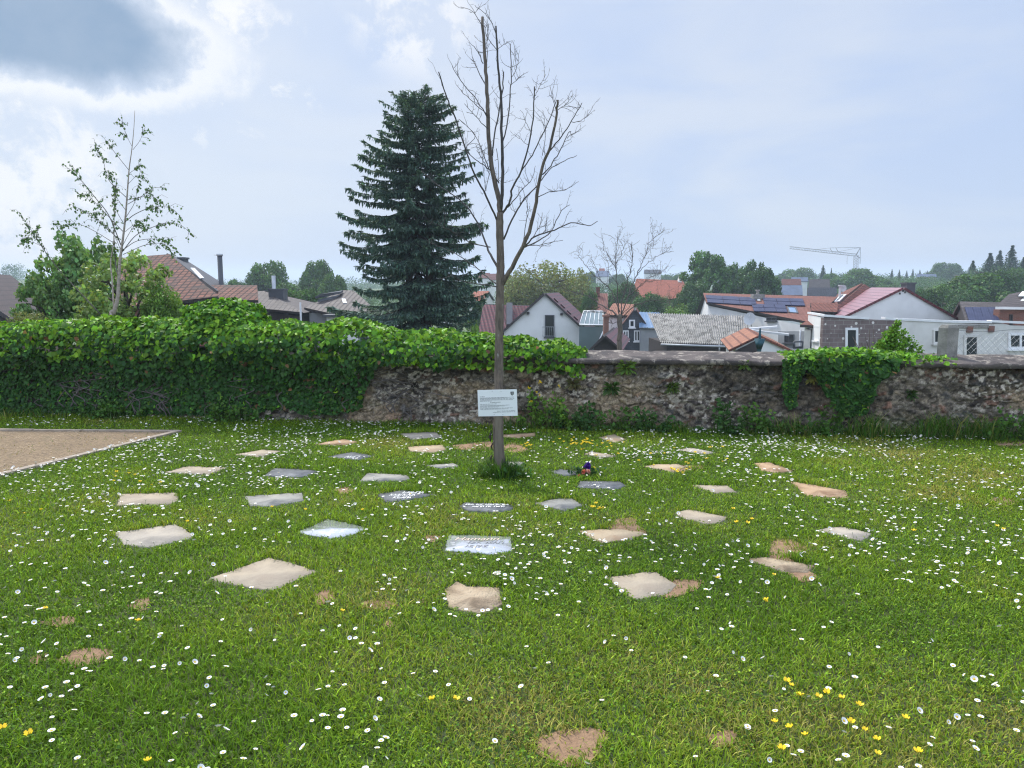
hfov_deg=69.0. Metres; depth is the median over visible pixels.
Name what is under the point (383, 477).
grave slab
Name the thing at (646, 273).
house
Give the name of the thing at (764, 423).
weed clump
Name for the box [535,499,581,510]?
grave slab
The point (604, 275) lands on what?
house
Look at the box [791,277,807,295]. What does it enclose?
house
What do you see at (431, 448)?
grave slab
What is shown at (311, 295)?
leafy tree
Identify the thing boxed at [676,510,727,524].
grave slab
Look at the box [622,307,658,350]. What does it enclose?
slate house
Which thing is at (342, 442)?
grave slab
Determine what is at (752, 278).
leafy tree
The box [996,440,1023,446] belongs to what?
bare soil
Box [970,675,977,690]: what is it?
daisy
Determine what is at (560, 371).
wall plant
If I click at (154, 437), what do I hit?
path edging
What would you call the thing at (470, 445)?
bare soil
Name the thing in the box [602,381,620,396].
wall plant
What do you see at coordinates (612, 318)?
house
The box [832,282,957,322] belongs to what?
white gable house
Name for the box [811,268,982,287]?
wood
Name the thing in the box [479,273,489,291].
house
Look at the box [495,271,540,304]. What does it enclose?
leafy tree
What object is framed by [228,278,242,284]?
leafy tree
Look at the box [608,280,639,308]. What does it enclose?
leafy tree
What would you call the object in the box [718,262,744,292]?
leafy tree
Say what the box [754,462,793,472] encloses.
grave slab
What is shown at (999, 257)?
conifer
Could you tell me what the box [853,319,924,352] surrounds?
bush
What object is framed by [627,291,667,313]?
leafy bush
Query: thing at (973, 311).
solar shed
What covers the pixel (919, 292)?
leafy tree
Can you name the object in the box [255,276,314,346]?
house
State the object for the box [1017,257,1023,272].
conifer
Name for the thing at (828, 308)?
roof
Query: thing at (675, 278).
leafy tree
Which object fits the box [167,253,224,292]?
dark roofed house
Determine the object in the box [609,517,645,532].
bare soil
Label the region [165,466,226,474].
grave slab
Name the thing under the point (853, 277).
leafy tree
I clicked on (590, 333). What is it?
greenhouse
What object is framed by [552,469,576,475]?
grave slab
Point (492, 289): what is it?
house
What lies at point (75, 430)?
path edging
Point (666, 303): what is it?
wood
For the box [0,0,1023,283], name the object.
sky
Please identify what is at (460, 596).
grave slab
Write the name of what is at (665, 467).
grave slab
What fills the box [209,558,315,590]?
grave slab
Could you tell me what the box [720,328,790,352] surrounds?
tiled shed
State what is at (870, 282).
leafy tree
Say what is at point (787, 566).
grave slab
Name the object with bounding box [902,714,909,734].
buttercup
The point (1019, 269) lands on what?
leafy tree
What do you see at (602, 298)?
house
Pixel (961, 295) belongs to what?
leafy tree
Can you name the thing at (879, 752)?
buttercup
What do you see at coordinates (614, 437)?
grave slab
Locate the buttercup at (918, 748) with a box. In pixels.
[913,746,922,763]
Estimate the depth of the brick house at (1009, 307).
45.87 m
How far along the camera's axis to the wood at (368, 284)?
415.37 m
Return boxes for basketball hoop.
[793,341,803,348]
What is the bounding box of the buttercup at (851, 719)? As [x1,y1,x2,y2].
[847,717,855,738]
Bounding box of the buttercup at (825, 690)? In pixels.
[822,688,829,706]
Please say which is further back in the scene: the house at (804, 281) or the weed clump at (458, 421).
the house at (804, 281)
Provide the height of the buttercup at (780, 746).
0.087 m
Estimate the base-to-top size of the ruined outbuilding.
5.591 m
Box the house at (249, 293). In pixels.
[210,285,257,345]
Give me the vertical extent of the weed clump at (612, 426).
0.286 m
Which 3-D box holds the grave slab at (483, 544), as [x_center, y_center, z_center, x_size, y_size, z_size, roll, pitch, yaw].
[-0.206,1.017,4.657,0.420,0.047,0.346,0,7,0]
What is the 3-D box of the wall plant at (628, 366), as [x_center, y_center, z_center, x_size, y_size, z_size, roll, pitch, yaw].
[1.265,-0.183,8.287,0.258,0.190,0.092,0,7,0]
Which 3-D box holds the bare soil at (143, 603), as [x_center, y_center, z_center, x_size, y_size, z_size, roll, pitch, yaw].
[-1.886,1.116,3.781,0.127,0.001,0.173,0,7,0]
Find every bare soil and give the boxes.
[30,653,47,663]
[38,616,74,626]
[56,648,112,666]
[127,597,149,610]
[313,590,334,604]
[336,487,352,493]
[360,600,397,609]
[424,535,440,541]
[453,441,492,449]
[504,442,525,452]
[535,727,607,766]
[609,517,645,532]
[665,579,703,597]
[678,465,702,470]
[707,730,736,746]
[769,539,806,561]
[788,571,815,581]
[992,497,1017,505]
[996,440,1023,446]
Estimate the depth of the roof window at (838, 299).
60.94 m
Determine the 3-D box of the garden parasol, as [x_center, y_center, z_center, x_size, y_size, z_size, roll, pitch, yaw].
[10.456,-0.620,31.687,0.430,3.510,0.452,0,7,0]
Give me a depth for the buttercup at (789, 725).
2.62 m
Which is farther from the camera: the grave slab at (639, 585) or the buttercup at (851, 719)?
the grave slab at (639, 585)
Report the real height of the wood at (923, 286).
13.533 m
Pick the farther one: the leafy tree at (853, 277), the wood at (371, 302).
the leafy tree at (853, 277)
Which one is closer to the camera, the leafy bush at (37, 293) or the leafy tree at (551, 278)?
the leafy bush at (37, 293)
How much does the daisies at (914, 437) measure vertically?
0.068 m
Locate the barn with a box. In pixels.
[635,277,684,309]
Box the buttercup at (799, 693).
[796,692,803,714]
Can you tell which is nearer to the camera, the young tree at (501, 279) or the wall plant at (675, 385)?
the young tree at (501, 279)
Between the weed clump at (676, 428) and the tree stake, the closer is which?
the tree stake
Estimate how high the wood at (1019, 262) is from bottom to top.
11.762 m
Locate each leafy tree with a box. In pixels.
[33,230,126,316]
[68,248,182,344]
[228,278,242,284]
[243,259,291,291]
[276,282,299,293]
[287,288,300,298]
[298,259,333,293]
[298,287,320,301]
[317,273,347,298]
[459,285,477,314]
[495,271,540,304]
[504,259,587,309]
[556,267,597,310]
[580,271,595,283]
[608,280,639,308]
[609,274,630,287]
[661,274,673,279]
[671,281,711,314]
[672,274,686,282]
[676,250,739,297]
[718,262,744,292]
[730,259,783,294]
[778,267,816,287]
[817,265,825,278]
[822,273,841,287]
[830,267,883,293]
[860,278,897,287]
[915,286,934,302]
[923,262,965,282]
[925,283,953,307]
[929,272,1013,305]
[939,286,979,313]
[981,268,1023,299]
[1007,266,1023,282]
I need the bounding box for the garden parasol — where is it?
[754,328,764,351]
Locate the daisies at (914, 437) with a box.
[0,413,1023,740]
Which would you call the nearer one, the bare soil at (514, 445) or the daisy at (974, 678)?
the daisy at (974, 678)
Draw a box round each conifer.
[966,260,979,275]
[973,252,997,276]
[994,250,1004,274]
[996,245,1019,274]
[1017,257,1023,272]
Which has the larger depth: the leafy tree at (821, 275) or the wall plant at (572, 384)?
the leafy tree at (821, 275)
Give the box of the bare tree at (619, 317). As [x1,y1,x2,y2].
[551,217,677,349]
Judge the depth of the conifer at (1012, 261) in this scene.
157.59 m
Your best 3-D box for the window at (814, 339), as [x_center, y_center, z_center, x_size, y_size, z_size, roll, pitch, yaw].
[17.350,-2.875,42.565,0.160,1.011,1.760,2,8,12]
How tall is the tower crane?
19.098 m
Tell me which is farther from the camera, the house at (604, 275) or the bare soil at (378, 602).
the house at (604, 275)
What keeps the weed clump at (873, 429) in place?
on the ground at (590, 689)
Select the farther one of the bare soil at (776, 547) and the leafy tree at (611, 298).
the leafy tree at (611, 298)
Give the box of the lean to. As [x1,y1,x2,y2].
[800,320,812,349]
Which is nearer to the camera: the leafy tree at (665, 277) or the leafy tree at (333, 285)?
the leafy tree at (333, 285)
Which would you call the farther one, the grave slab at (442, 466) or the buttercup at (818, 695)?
the grave slab at (442, 466)
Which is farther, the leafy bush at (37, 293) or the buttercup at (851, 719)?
the leafy bush at (37, 293)
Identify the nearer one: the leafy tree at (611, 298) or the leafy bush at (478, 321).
the leafy bush at (478, 321)
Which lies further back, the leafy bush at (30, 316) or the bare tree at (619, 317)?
the bare tree at (619, 317)
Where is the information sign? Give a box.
[477,389,517,415]
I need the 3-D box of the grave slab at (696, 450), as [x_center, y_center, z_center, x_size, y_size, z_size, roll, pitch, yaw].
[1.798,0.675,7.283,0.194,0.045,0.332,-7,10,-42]
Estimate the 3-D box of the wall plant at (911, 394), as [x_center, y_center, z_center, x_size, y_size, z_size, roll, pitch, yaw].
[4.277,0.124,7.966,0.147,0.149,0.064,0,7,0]
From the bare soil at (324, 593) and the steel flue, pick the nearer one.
the bare soil at (324, 593)
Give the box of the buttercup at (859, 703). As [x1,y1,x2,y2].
[856,700,863,722]
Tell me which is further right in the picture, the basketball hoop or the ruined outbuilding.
the ruined outbuilding
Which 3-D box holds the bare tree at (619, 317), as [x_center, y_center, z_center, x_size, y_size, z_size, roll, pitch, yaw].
[3.252,-2.112,23.868,4.093,6.431,2.441,0,7,0]
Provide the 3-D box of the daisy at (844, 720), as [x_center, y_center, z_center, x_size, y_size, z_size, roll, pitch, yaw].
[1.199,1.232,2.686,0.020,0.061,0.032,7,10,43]
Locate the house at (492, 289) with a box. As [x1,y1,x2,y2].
[489,274,495,303]
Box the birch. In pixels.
[12,113,195,344]
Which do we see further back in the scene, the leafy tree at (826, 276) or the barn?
the leafy tree at (826, 276)
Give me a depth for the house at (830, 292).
118.06 m
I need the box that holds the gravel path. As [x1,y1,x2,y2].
[0,431,164,471]
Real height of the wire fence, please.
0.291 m
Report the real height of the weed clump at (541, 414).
0.593 m
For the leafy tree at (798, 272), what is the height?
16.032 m
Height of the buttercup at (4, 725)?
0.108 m
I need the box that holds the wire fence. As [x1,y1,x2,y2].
[957,329,1023,355]
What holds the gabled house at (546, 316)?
on the ground at (590, 689)
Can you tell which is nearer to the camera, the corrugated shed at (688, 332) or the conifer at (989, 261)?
the corrugated shed at (688, 332)
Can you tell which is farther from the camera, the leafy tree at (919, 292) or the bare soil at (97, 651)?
the leafy tree at (919, 292)
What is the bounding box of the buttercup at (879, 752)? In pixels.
[875,749,881,766]
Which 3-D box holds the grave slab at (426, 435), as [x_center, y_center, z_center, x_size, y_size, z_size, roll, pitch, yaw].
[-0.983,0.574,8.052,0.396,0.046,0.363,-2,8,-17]
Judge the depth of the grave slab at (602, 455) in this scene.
7.11 m
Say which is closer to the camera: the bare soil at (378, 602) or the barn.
the bare soil at (378, 602)
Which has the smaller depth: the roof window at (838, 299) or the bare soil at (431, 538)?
the bare soil at (431, 538)
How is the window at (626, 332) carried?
in the slate house at (639, 331)
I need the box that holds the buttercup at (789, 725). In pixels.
[785,723,792,741]
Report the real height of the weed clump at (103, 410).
0.269 m
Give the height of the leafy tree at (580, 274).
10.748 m
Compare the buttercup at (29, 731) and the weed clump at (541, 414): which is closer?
the buttercup at (29, 731)
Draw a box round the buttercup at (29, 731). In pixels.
[24,728,36,758]
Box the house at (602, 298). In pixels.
[594,287,607,314]
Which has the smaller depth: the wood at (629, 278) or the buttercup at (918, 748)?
the buttercup at (918, 748)
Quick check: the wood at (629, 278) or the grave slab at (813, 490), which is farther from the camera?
the wood at (629, 278)
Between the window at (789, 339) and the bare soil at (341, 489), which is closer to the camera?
the bare soil at (341, 489)
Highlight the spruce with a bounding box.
[325,84,493,346]
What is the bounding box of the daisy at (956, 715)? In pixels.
[954,713,960,724]
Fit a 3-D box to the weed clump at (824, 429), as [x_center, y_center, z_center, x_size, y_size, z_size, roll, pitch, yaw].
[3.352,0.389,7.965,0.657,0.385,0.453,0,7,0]
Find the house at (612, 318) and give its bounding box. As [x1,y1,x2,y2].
[605,303,633,329]
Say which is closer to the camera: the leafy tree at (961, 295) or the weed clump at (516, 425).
the weed clump at (516, 425)
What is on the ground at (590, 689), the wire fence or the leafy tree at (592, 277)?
the leafy tree at (592, 277)
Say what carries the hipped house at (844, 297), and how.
on the ground at (590, 689)
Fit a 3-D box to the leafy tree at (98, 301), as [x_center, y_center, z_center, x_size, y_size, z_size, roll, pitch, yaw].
[-8.728,-1.652,17.030,2.487,2.886,2.427,-1,8,-10]
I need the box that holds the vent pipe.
[299,302,301,320]
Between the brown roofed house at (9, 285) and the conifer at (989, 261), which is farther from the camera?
the conifer at (989, 261)
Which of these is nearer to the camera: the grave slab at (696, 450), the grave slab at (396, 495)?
the grave slab at (396, 495)
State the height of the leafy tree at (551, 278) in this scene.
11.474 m
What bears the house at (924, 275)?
on the ground at (590, 689)
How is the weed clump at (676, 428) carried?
on the ground at (590, 689)
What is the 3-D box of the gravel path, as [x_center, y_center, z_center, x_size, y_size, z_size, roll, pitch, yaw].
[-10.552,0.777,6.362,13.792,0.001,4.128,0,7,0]
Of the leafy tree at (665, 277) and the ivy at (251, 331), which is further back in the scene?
the leafy tree at (665, 277)
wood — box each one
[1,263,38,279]
[209,276,442,289]
[357,290,504,305]
[466,272,690,289]
[567,282,687,293]
[575,293,672,310]
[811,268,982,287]
[841,277,949,291]
[885,274,965,288]
[959,260,1022,275]
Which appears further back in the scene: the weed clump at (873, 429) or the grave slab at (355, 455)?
the weed clump at (873, 429)
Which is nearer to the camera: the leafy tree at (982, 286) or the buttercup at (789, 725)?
the buttercup at (789, 725)
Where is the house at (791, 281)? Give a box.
[781,279,801,284]
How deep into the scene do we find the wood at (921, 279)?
225.80 m
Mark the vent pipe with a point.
(300, 311)
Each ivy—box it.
[0,297,587,421]
[777,346,957,417]
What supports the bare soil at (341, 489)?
on the ground at (590, 689)
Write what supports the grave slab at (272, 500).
on the ground at (590, 689)
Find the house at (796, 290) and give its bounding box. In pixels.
[780,285,802,324]
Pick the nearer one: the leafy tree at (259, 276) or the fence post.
the fence post
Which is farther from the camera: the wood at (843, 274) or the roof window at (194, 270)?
the wood at (843, 274)
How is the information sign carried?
attached to the tree stake
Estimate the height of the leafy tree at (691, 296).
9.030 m
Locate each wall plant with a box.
[556,369,565,374]
[564,378,581,390]
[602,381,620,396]
[614,360,636,375]
[664,382,680,393]
[738,359,751,370]
[805,373,818,384]
[906,389,918,401]
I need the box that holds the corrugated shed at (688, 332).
[648,312,747,351]
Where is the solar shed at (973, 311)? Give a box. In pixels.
[953,301,1001,323]
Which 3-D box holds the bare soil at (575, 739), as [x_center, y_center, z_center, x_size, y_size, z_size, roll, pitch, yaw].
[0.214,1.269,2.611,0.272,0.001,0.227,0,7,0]
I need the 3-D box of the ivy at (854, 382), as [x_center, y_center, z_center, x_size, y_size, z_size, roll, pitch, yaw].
[3.837,-0.022,8.158,1.807,0.762,0.688,1,7,7]
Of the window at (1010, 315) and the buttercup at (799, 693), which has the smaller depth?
the buttercup at (799, 693)
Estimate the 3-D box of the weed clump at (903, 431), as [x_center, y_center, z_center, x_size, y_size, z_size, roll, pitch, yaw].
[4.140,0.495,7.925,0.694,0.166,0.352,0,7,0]
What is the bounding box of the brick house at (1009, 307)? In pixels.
[993,291,1023,325]
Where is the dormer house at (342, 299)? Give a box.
[304,290,397,346]
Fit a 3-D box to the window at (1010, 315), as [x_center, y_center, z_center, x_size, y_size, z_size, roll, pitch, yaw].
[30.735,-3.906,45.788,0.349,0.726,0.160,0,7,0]
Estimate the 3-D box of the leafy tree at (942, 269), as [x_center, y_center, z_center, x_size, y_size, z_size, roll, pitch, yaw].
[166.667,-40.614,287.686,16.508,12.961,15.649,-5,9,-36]
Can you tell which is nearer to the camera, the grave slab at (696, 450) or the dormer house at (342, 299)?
the grave slab at (696, 450)
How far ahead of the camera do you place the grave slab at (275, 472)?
6.43 m
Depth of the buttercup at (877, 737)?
2.55 m
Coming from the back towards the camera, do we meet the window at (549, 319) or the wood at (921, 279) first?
the wood at (921, 279)
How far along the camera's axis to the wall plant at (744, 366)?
8.15 m
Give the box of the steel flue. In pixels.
[216,254,223,284]
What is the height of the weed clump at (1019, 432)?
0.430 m
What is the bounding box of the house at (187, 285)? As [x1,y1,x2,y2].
[115,254,218,345]
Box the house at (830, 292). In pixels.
[807,288,836,296]
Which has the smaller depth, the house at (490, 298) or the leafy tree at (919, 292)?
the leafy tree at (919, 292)
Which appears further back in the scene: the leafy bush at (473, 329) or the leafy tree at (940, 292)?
the leafy tree at (940, 292)
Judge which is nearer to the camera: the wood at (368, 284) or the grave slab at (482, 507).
the grave slab at (482, 507)
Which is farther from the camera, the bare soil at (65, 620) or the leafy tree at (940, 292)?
the leafy tree at (940, 292)
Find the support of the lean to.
on the ground at (590, 689)
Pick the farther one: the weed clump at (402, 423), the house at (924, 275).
the house at (924, 275)
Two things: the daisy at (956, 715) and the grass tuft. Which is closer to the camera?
the daisy at (956, 715)
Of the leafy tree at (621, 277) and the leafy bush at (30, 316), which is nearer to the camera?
the leafy bush at (30, 316)
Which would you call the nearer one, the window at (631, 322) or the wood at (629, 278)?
the window at (631, 322)
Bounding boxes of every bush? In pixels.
[6,310,50,341]
[9,266,81,342]
[139,281,183,344]
[465,304,482,331]
[466,320,478,332]
[578,288,602,326]
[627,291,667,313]
[664,303,691,314]
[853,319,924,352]
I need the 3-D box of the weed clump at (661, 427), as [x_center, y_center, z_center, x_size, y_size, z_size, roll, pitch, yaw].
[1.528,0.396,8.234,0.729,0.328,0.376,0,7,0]
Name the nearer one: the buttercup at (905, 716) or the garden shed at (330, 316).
the buttercup at (905, 716)
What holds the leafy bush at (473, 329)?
on the ground at (590, 689)
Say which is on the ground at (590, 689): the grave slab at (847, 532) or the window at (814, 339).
the grave slab at (847, 532)
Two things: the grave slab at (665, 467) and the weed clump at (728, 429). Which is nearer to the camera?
the grave slab at (665, 467)
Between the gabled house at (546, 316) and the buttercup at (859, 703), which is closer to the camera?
the buttercup at (859, 703)
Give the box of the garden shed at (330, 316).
[322,314,362,346]
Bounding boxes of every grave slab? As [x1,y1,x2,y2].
[116,525,192,547]
[117,493,177,505]
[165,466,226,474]
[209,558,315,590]
[236,449,279,456]
[245,493,303,506]
[265,468,316,477]
[301,519,367,538]
[319,439,358,445]
[328,452,372,459]
[361,473,409,481]
[378,490,432,502]
[402,432,440,439]
[408,445,445,452]
[428,463,458,468]
[445,535,511,554]
[445,581,502,613]
[459,502,512,512]
[503,433,534,437]
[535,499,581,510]
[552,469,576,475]
[577,481,625,489]
[581,529,646,543]
[585,452,615,457]
[599,434,623,442]
[608,572,675,599]
[644,464,683,471]
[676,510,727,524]
[678,448,711,453]
[693,485,736,493]
[749,557,814,572]
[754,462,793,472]
[791,481,848,497]
[820,527,870,540]
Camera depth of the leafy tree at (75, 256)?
18.33 m
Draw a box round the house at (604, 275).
[596,271,608,291]
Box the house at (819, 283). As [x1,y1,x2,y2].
[808,279,829,287]
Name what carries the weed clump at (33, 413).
on the ground at (590, 689)
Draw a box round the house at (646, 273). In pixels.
[644,270,661,279]
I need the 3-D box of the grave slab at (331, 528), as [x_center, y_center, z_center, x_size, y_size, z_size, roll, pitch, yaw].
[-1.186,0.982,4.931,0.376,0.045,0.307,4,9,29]
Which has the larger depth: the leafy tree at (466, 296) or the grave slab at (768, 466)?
the leafy tree at (466, 296)
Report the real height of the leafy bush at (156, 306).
2.041 m
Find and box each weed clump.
[0,406,77,418]
[36,398,158,420]
[189,399,272,422]
[366,418,439,427]
[445,418,486,428]
[481,417,536,429]
[485,380,600,431]
[534,400,625,431]
[588,406,675,433]
[619,406,682,433]
[656,420,697,433]
[693,397,751,435]
[725,401,787,435]
[759,411,820,437]
[795,402,857,438]
[839,410,896,438]
[883,423,932,439]
[899,410,985,440]
[940,412,1019,441]
[974,406,1023,441]
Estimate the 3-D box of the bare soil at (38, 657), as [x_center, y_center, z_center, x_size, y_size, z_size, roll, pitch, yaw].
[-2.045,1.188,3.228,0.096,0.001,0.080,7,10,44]
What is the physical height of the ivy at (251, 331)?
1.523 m
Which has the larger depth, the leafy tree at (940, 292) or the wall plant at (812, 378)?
the leafy tree at (940, 292)
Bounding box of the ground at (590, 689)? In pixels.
[0,279,1023,767]
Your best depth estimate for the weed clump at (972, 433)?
7.78 m
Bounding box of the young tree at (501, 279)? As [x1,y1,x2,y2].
[418,0,599,464]
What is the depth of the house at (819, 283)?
167.20 m
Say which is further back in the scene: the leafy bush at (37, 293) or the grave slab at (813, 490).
the leafy bush at (37, 293)
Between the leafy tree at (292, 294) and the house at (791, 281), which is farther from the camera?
the house at (791, 281)
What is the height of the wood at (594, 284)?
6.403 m
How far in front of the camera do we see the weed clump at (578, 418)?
8.31 m
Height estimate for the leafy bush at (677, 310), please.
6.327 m
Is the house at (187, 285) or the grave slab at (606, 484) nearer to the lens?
the grave slab at (606, 484)
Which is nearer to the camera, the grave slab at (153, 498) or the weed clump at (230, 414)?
the grave slab at (153, 498)
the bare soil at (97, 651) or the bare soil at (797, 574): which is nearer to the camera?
the bare soil at (97, 651)
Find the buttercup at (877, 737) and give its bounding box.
[873,735,880,758]
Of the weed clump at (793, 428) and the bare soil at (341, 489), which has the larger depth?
the weed clump at (793, 428)
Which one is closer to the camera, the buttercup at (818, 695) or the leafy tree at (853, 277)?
the buttercup at (818, 695)
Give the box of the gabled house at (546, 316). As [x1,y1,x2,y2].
[479,292,581,348]
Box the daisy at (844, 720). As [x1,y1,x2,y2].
[842,717,847,728]
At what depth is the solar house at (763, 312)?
60.30 m
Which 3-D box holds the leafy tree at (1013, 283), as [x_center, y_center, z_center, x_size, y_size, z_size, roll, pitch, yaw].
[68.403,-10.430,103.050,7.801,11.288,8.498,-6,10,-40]
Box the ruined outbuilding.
[807,312,1023,354]
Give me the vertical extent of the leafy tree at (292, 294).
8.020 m
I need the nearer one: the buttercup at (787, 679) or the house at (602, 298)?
the buttercup at (787, 679)
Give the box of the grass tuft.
[459,448,536,483]
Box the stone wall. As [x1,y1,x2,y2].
[0,344,1023,436]
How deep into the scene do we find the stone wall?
8.34 m
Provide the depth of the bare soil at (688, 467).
6.63 m
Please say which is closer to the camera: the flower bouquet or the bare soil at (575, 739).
the bare soil at (575, 739)
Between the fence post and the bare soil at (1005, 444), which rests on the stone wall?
the fence post
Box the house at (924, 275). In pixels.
[916,274,936,289]
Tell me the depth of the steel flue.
46.36 m
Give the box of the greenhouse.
[579,310,602,349]
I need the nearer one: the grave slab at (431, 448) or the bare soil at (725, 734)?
the bare soil at (725, 734)
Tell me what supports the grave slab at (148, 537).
on the ground at (590, 689)
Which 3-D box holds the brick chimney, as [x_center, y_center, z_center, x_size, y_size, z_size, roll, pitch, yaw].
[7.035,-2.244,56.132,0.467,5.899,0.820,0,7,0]
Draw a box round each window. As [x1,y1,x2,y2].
[191,268,203,278]
[544,315,554,337]
[623,330,629,341]
[628,320,635,328]
[633,330,639,342]
[764,317,776,321]
[782,334,793,343]
[787,306,798,313]
[811,325,818,342]
[834,294,845,301]
[932,329,937,345]
[1007,333,1023,350]
[1009,314,1012,324]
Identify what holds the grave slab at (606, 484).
on the ground at (590, 689)
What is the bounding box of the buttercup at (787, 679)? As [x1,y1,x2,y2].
[783,677,790,697]
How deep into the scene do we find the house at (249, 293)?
42.10 m
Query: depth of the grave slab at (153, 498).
5.62 m
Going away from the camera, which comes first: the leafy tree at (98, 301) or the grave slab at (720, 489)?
the grave slab at (720, 489)
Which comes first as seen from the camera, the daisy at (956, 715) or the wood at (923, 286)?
the daisy at (956, 715)
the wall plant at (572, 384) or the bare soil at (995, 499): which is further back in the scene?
the wall plant at (572, 384)
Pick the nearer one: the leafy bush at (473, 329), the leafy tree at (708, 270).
the leafy bush at (473, 329)
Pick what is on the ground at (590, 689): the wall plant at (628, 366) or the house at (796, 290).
the house at (796, 290)
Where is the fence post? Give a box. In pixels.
[937,324,958,356]
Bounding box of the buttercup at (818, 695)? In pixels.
[815,692,821,711]
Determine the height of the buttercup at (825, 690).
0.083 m
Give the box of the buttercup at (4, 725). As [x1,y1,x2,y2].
[0,723,6,745]
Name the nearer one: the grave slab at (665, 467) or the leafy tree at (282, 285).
the grave slab at (665, 467)
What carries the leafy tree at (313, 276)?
on the ground at (590, 689)
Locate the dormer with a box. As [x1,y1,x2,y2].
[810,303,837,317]
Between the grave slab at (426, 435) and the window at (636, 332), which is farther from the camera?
the window at (636, 332)
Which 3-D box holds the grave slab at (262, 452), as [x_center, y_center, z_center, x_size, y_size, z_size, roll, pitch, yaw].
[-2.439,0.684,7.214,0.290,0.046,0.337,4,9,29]
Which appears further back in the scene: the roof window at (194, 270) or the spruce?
the roof window at (194, 270)
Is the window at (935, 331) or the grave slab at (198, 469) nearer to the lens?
the grave slab at (198, 469)
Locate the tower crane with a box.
[790,246,860,268]
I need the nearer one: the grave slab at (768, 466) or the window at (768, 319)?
the grave slab at (768, 466)
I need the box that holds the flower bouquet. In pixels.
[567,462,605,476]
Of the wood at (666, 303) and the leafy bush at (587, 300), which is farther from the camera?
the wood at (666, 303)
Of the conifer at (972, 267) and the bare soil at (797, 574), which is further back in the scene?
the conifer at (972, 267)
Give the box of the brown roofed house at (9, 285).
[0,274,35,339]
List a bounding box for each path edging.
[0,428,173,431]
[0,430,181,476]
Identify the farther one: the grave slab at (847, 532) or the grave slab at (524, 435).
the grave slab at (524, 435)
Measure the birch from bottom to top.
6.551 m
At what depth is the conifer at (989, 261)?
162.64 m
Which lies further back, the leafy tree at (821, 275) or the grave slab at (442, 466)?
the leafy tree at (821, 275)
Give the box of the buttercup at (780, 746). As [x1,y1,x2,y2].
[777,744,785,765]
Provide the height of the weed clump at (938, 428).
0.342 m
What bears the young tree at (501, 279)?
on the ground at (590, 689)
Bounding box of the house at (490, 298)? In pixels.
[468,291,493,329]
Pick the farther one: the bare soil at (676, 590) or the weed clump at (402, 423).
the weed clump at (402, 423)
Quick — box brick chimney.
[602,315,609,334]
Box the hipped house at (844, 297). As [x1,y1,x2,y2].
[823,283,869,317]
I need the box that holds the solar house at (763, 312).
[695,290,836,351]
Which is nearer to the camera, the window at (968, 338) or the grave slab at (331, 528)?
the grave slab at (331, 528)
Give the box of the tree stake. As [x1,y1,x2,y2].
[495,416,501,468]

